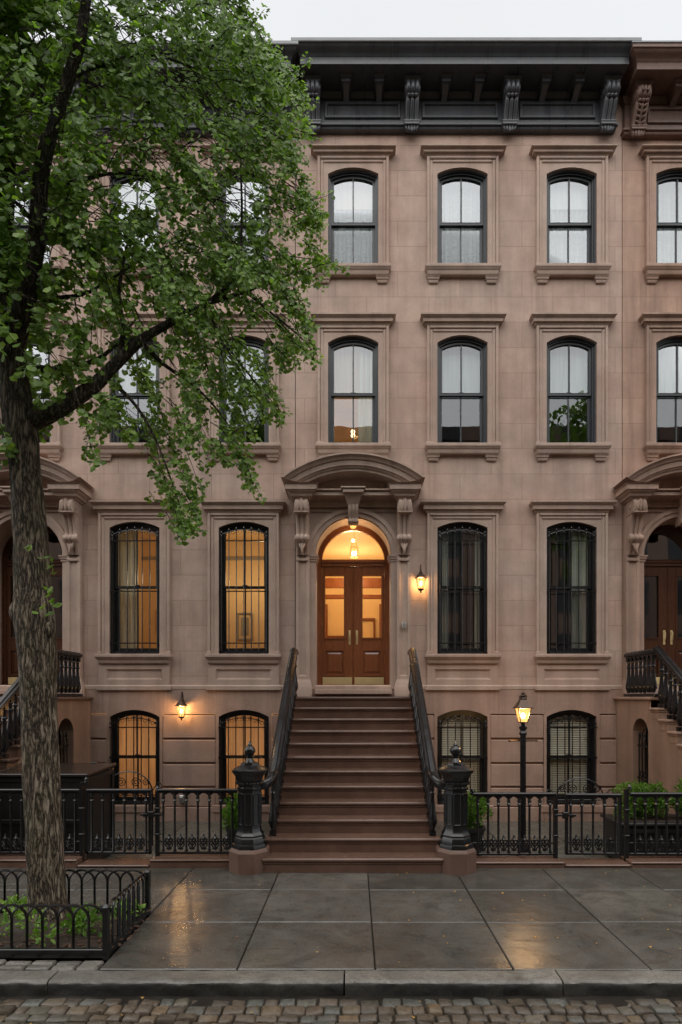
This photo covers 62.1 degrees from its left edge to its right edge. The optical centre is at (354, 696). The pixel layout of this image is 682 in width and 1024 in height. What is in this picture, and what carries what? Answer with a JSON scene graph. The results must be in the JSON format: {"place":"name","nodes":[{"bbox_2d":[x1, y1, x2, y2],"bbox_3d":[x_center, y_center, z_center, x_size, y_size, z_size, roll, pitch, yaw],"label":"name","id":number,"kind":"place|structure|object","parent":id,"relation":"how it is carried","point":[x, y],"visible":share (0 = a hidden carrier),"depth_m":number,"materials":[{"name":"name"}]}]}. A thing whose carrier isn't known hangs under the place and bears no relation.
{"place":"outdoors","nodes":[
{"label":"outdoors","id":0,"kind":"place"},
{"bbox_2d":[0,909,150,958],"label":"soil","id":1,"kind":"structure","parent":0,"point":[18,933],"depth_m":5.18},
{"bbox_2d":[0,907,22,938],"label":"bedding plant","id":2,"kind":"object","parent":1,"relation":"on","point":[5,918],"visible":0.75,"depth_m":5.15,"materials":[{"name":"green plant"}]},
{"bbox_2d":[0,891,26,915],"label":"bedding plant","id":3,"kind":"object","parent":1,"relation":"on","point":[14,899],"visible":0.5,"depth_m":5.63,"materials":[{"name":"green plant"}]},
{"bbox_2d":[15,907,55,945],"bbox_3d":[-2.854,2.069,5.074,0.360,0.303,0.439,0,0,-22],"label":"bedding plant","id":4,"kind":"object","parent":1,"relation":"on","point":[37,933],"visible":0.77,"depth_m":5.08,"materials":[{"name":"green plant"}]},
{"bbox_2d":[0,869,150,959],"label":"tree guard","id":5,"kind":"object","parent":1,"relation":"on","point":[105,951],"visible":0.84,"depth_m":4.89,"materials":[{"name":"black metal"}]},
{"bbox_2d":[59,901,114,937],"bbox_3d":[-2.475,2.075,5.191,0.534,0.323,0.426,0,0,0],"label":"bedding plant","id":6,"kind":"object","parent":1,"relation":"on","point":[81,915],"visible":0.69,"depth_m":5.19,"materials":[{"name":"green plant"}]},
{"bbox_2d":[110,898,145,921],"bbox_3d":[-2.237,2.090,5.513,0.331,0.288,0.354,0,0,0],"label":"bedding plant","id":7,"kind":"object","parent":1,"relation":"on","point":[140,908],"visible":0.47,"depth_m":5.55,"materials":[{"name":"green plant"}]},
{"bbox_2d":[0,0,349,923],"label":"ginkgo tree","id":8,"kind":"object","parent":1,"relation":"in","point":[64,194],"visible":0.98,"depth_m":5.62,"materials":[{"name":"green plant"}]},
{"bbox_2d":[5,875,375,973],"bbox_3d":[0.250,2.290,6.085,18.500,0.001,2.830,0,0,0],"label":"pavement bedding","id":9,"kind":"object","parent":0,"point":[75,959],"depth_m":4.92,"materials":[{"name":"grey concrete"}]},
{"bbox_2d":[0,959,103,971],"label":"path edging","id":10,"kind":"object","parent":9,"relation":"on","point":[37,965],"visible":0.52,"depth_m":4.74,"materials":[{"name":"stone"}]},
{"bbox_2d":[0,868,681,992],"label":"pavement","id":11,"kind":"structure","parent":0,"point":[194,921],"depth_m":5.72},
{"bbox_2d":[30,834,680,1023],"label":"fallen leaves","id":12,"kind":"object","parent":11,"relation":"on","point":[447,943],"visible":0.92,"depth_m":5.29,"materials":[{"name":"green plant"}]},
{"bbox_2d":[0,996,681,1023],"bbox_3d":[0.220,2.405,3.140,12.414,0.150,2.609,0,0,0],"label":"street","id":13,"kind":"structure","parent":0,"point":[97,1011],"depth_m":4.22,"materials":[{"name":"grey stone"}]},
{"bbox_2d":[28,0,681,40],"label":"sky","id":14,"kind":"structure","parent":0,"point":[286,19],"materials":[{"name":"white"}]},
{"bbox_2d":[104,821,611,858],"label":"yard paving","id":15,"kind":"structure","parent":0,"point":[266,828],"depth_m":10.30,"materials":[{"name":"stone"}]},
{"bbox_2d":[0,762,115,858],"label":"storage box","id":16,"kind":"object","parent":15,"relation":"on","point":[97,774],"visible":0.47,"depth_m":8.01,"materials":[{"name":"paint"}]},
{"bbox_2d":[114,771,162,845],"bbox_3d":[-3.751,1.925,9.400,1.136,1.370,0.024,0,0,0],"label":"iron trellis","id":17,"kind":"object","parent":15,"relation":"on","point":[147,780],"visible":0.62,"depth_m":9.39,"materials":[{"name":"black metal"}]},
{"bbox_2d":[226,825,237,849],"bbox_3d":[-1.620,2.180,8.250,0.500,0.580,0.500,0,0,0],"label":"plant pot","id":18,"kind":"object","parent":15,"relation":"on","point":[228,830],"visible":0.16,"depth_m":8.09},
{"bbox_2d":[222,793,237,831],"bbox_3d":[-1.675,1.675,8.251,0.566,0.680,0.541,0,0,0],"label":"shrub","id":19,"kind":"object","parent":18,"relation":"in","point":[226,814],"visible":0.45,"depth_m":8.16,"materials":[{"name":"green plant"}]},
{"bbox_2d":[467,823,485,851],"bbox_3d":[1.660,2.180,8.250,0.500,0.580,0.500,0,0,0],"label":"plant pot","id":20,"kind":"object","parent":15,"relation":"on","point":[472,832],"visible":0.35,"depth_m":8.05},
{"bbox_2d":[467,789,492,828],"bbox_3d":[1.678,1.683,8.216,0.680,0.680,0.505,0,0,22],"label":"shrub","id":21,"kind":"object","parent":20,"relation":"in","point":[472,815],"visible":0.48,"depth_m":8.13,"materials":[{"name":"green plant"}]},
{"bbox_2d":[508,691,537,851],"bbox_3d":[2.590,1.194,8.680,0.452,2.573,0.243,0,0,0],"label":"lamp post","id":22,"kind":"object","parent":15,"relation":"on","point":[522,703],"visible":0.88,"depth_m":8.64,"materials":[{"name":"black metal"}]},
{"bbox_2d":[600,814,681,858],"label":"planter box","id":23,"kind":"object","parent":15,"relation":"on","point":[650,825],"visible":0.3,"depth_m":8.25,"materials":[{"name":"black metal"}]},
{"bbox_2d":[611,779,671,819],"bbox_3d":[4.330,1.570,8.545,0.906,0.642,0.618,0,0,0],"label":"shrub","id":24,"kind":"object","parent":23,"relation":"on","point":[637,787],"visible":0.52,"depth_m":8.46,"materials":[{"name":"green plant"}]},
{"bbox_2d":[669,778,681,815],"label":"shrub","id":25,"kind":"object","parent":23,"relation":"on","point":[680,802],"visible":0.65,"depth_m":8.45,"materials":[{"name":"green plant"}]},
{"label":"ground","id":26,"kind":"structure","parent":0,"visible":0},
{"bbox_2d":[0,41,299,820],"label":"brownstone house","id":27,"kind":"structure","parent":26,"relation":"on","point":[153,620],"depth_m":11.30,"materials":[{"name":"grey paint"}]},
{"bbox_2d":[8,567,17,684],"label":"door","id":28,"kind":"structure","parent":27,"relation":"in","point":[12,651],"depth_m":11.75,"materials":[{"name":"brown wood"}]},
{"bbox_2d":[0,312,67,461],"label":"window","id":29,"kind":"structure","parent":27,"relation":"in","point":[53,449],"depth_m":11.23,"materials":[{"name":"grey paint"}]},
{"bbox_2d":[14,144,63,269],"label":"window","id":30,"kind":"structure","parent":27,"relation":"in","point":[54,253],"depth_m":11.32,"materials":[{"name":"grey paint"}]},
{"bbox_2d":[0,649,82,758],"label":"stair railing","id":31,"kind":"object","parent":27,"relation":"on","point":[66,685],"visible":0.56,"depth_m":8.95,"materials":[{"name":"black metal"}]},
{"bbox_2d":[50,567,61,674],"bbox_3d":[-6.230,-1.440,11.766,0.656,2.500,0.059,0,0,0],"label":"door","id":32,"kind":"structure","parent":27,"relation":"in","point":[55,569],"depth_m":11.75,"materials":[{"name":"brown wood"}]},
{"bbox_2d":[90,312,171,461],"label":"window","id":33,"kind":"structure","parent":27,"relation":"in","point":[112,446],"depth_m":11.26,"materials":[{"name":"grey paint"}]},
{"bbox_2d":[89,500,172,689],"bbox_3d":[-4.375,-1.991,11.376,1.684,3.732,0.537,0,0,0],"label":"window","id":34,"kind":"structure","parent":27,"relation":"in","point":[123,665],"depth_m":11.26,"materials":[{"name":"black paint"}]},
{"bbox_2d":[92,144,171,277],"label":"window","id":35,"kind":"structure","parent":27,"relation":"in","point":[133,197],"depth_m":11.26,"materials":[{"name":"grey paint"}]},
{"bbox_2d":[106,708,166,812],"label":"window","id":36,"kind":"structure","parent":27,"relation":"in","point":[134,736],"depth_m":11.39,"materials":[{"name":"black paint"}]},
{"bbox_2d":[175,692,187,720],"bbox_3d":[-3.390,0.191,11.139,0.240,0.568,0.318,0,0,0],"label":"wall lantern","id":37,"kind":"object","parent":27,"relation":"attached to","point":[181,702],"depth_m":11.07,"materials":[{"name":"yellow"}]},
{"bbox_2d":[199,144,280,283],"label":"window","id":38,"kind":"structure","parent":27,"relation":"in","point":[207,146],"depth_m":11.38,"materials":[{"name":"grey paint"}]},
{"bbox_2d":[212,708,271,812],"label":"window","id":39,"kind":"structure","parent":27,"relation":"in","point":[231,727],"depth_m":11.38,"materials":[{"name":"black paint"}]},
{"bbox_2d":[201,500,285,689],"bbox_3d":[-2.200,-1.991,11.304,1.684,3.732,0.392,0,0,0],"label":"window","id":40,"kind":"structure","parent":27,"relation":"in","point":[236,668],"depth_m":11.26,"materials":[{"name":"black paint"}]},
{"bbox_2d":[207,312,285,461],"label":"window","id":41,"kind":"structure","parent":27,"relation":"in","point":[271,446],"depth_m":11.24,"materials":[{"name":"grey paint"}]},
{"bbox_2d":[0,970,681,996],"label":"kerb","id":42,"kind":"structure","parent":26,"relation":"on","point":[375,983],"depth_m":4.50,"materials":[{"name":"stone"}]},
{"bbox_2d":[0,854,681,868],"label":"yard kerb","id":43,"kind":"structure","parent":26,"relation":"on","point":[193,861],"depth_m":7.47,"materials":[{"name":"stone"}]},
{"bbox_2d":[0,789,78,853],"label":"iron fence","id":44,"kind":"object","parent":43,"relation":"on","point":[11,792],"visible":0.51,"depth_m":7.64,"materials":[{"name":"black metal"}]},
{"bbox_2d":[78,777,160,860],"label":"iron gate","id":45,"kind":"structure","parent":43,"relation":"on","point":[151,814],"depth_m":7.64,"materials":[{"name":"black metal"}]},
{"bbox_2d":[154,786,237,855],"bbox_3d":[-2.132,1.720,7.650,1.125,1.020,0.070,0,0,0],"label":"iron fence","id":46,"kind":"object","parent":43,"relation":"on","point":[186,793],"visible":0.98,"depth_m":7.64,"materials":[{"name":"black metal"}]},
{"bbox_2d":[470,789,558,857],"bbox_3d":[2.160,1.750,7.650,1.189,1.000,0.070,0,0,0],"label":"iron fence","id":47,"kind":"object","parent":43,"relation":"on","point":[498,843],"visible":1,"depth_m":7.64,"materials":[{"name":"black metal"}]},
{"bbox_2d":[555,793,621,854],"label":"iron gate","id":48,"kind":"structure","parent":47,"relation":"attached to","point":[566,815],"depth_m":7.62,"materials":[{"name":"black metal"}]},
{"bbox_2d":[546,778,613,799],"bbox_3d":[3.749,2.035,9.400,1.136,1.370,0.024,0,0,0],"label":"iron trellis","id":49,"kind":"object","parent":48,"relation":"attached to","point":[560,787],"visible":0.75,"depth_m":9.39,"materials":[{"name":"black metal"}]},
{"bbox_2d":[623,784,681,860],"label":"iron fence","id":50,"kind":"object","parent":43,"relation":"on","point":[666,843],"visible":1,"depth_m":7.64,"materials":[{"name":"black metal"}]},
{"bbox_2d":[262,37,641,874],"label":"brownstone house","id":51,"kind":"structure","parent":26,"relation":"on","point":[464,381],"depth_m":11.26,"materials":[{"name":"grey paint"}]},
{"bbox_2d":[229,648,298,874],"bbox_3d":[-1.320,0.718,8.866,0.588,3.205,3.431,0,0,0],"label":"stair railing","id":52,"kind":"object","parent":51,"relation":"on","point":[249,850],"visible":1,"depth_m":7.33,"materials":[{"name":"black metal"}]},
{"bbox_2d":[322,567,352,684],"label":"door","id":53,"kind":"structure","parent":51,"relation":"in","point":[337,653],"depth_m":11.75,"materials":[{"name":"brown wood"}]},
{"bbox_2d":[310,312,395,456],"bbox_3d":[-0.020,-6.116,11.337,1.684,2.851,0.458,0,0,0],"label":"window","id":54,"kind":"structure","parent":51,"relation":"in","point":[354,346],"depth_m":11.26,"materials":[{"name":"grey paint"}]},
{"bbox_2d":[311,144,395,283],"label":"window","id":55,"kind":"structure","parent":51,"relation":"in","point":[357,231],"depth_m":11.29,"materials":[{"name":"grey paint"}]},
{"bbox_2d":[350,542,357,557],"bbox_3d":[0.000,-3.379,12.300,0.184,0.711,0.184,0,0,0],"label":"pendant lantern","id":56,"kind":"object","parent":51,"relation":"hanging from","point":[353,552],"visible":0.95,"depth_m":12.31,"materials":[{"name":"yellow glass"}]},
{"bbox_2d":[353,567,383,684],"bbox_3d":[0.300,-1.440,11.740,0.656,2.500,0.110,0,0,0],"label":"door","id":57,"kind":"structure","parent":51,"relation":"in","point":[368,653],"depth_m":11.75,"materials":[{"name":"brown wood"}]},
{"bbox_2d":[415,564,426,592],"bbox_3d":[1.310,-2.319,11.155,0.240,0.568,0.291,0,0,0],"label":"wall lantern","id":58,"kind":"object","parent":51,"relation":"attached to","point":[420,576],"depth_m":11.10,"materials":[{"name":"yellow"}]},
{"bbox_2d":[407,648,475,876],"bbox_3d":[1.280,0.718,8.866,0.588,3.205,3.431,0,0,0],"label":"stair railing","id":59,"kind":"object","parent":51,"relation":"on","point":[455,850],"visible":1,"depth_m":7.32,"materials":[{"name":"black metal"}]},
{"bbox_2d":[420,144,506,283],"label":"window","id":60,"kind":"structure","parent":51,"relation":"in","point":[463,217],"depth_m":11.26,"materials":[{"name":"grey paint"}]},
{"bbox_2d":[420,312,506,461],"bbox_3d":[2.155,-6.116,11.329,1.684,2.851,0.442,0,0,0],"label":"window","id":61,"kind":"structure","parent":51,"relation":"in","point":[463,347],"depth_m":11.26,"materials":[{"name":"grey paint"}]},
{"bbox_2d":[420,500,506,689],"bbox_3d":[2.155,-1.991,11.339,1.684,3.732,0.462,0,0,0],"label":"window","id":62,"kind":"structure","parent":51,"relation":"in","point":[476,668],"depth_m":11.26,"materials":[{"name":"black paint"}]},
{"bbox_2d":[434,708,493,812],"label":"window","id":63,"kind":"structure","parent":51,"relation":"in","point":[482,756],"depth_m":11.35,"materials":[{"name":"black paint"}]},
{"bbox_2d":[541,708,602,812],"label":"window","id":64,"kind":"structure","parent":51,"relation":"in","point":[590,756],"depth_m":11.35,"materials":[{"name":"black paint"}]},
{"bbox_2d":[529,144,617,283],"bbox_3d":[4.330,-9.538,11.351,1.684,2.606,0.486,0,0,0],"label":"window","id":65,"kind":"structure","parent":51,"relation":"in","point":[571,180],"depth_m":11.26,"materials":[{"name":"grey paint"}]},
{"bbox_2d":[529,312,617,461],"bbox_3d":[4.330,-6.116,11.329,1.684,2.851,0.442,0,0,0],"label":"window","id":66,"kind":"structure","parent":51,"relation":"in","point":[571,348],"depth_m":11.26,"materials":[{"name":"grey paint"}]},
{"bbox_2d":[529,500,617,689],"bbox_3d":[4.330,-1.991,11.337,1.684,3.732,0.458,0,0,0],"label":"window","id":67,"kind":"structure","parent":51,"relation":"in","point":[582,666],"depth_m":11.26,"materials":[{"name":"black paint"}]},
{"bbox_2d":[613,40,681,813],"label":"brownstone house","id":68,"kind":"structure","parent":26,"relation":"on","point":[648,496],"depth_m":11.25,"materials":[{"name":"stone"}]},
{"bbox_2d":[623,646,681,731],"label":"stair railing","id":69,"kind":"object","parent":68,"relation":"on","point":[645,683],"visible":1,"depth_m":9.80,"materials":[{"name":"black metal"}]},
{"bbox_2d":[644,567,667,684],"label":"door","id":70,"kind":"structure","parent":68,"relation":"in","point":[661,573],"depth_m":11.75,"materials":[{"name":"brown wood"}]},
{"bbox_2d":[638,144,681,283],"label":"window","id":71,"kind":"structure","parent":68,"relation":"in","point":[663,162],"depth_m":11.26,"materials":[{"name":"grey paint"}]},
{"bbox_2d":[638,312,681,461],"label":"window","id":72,"kind":"structure","parent":68,"relation":"in","point":[663,330],"depth_m":11.26,"materials":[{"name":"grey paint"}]},
{"bbox_2d":[668,567,681,684],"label":"door","id":73,"kind":"structure","parent":68,"relation":"in","point":[674,643],"depth_m":11.75,"materials":[{"name":"brown wood"}]}
]}

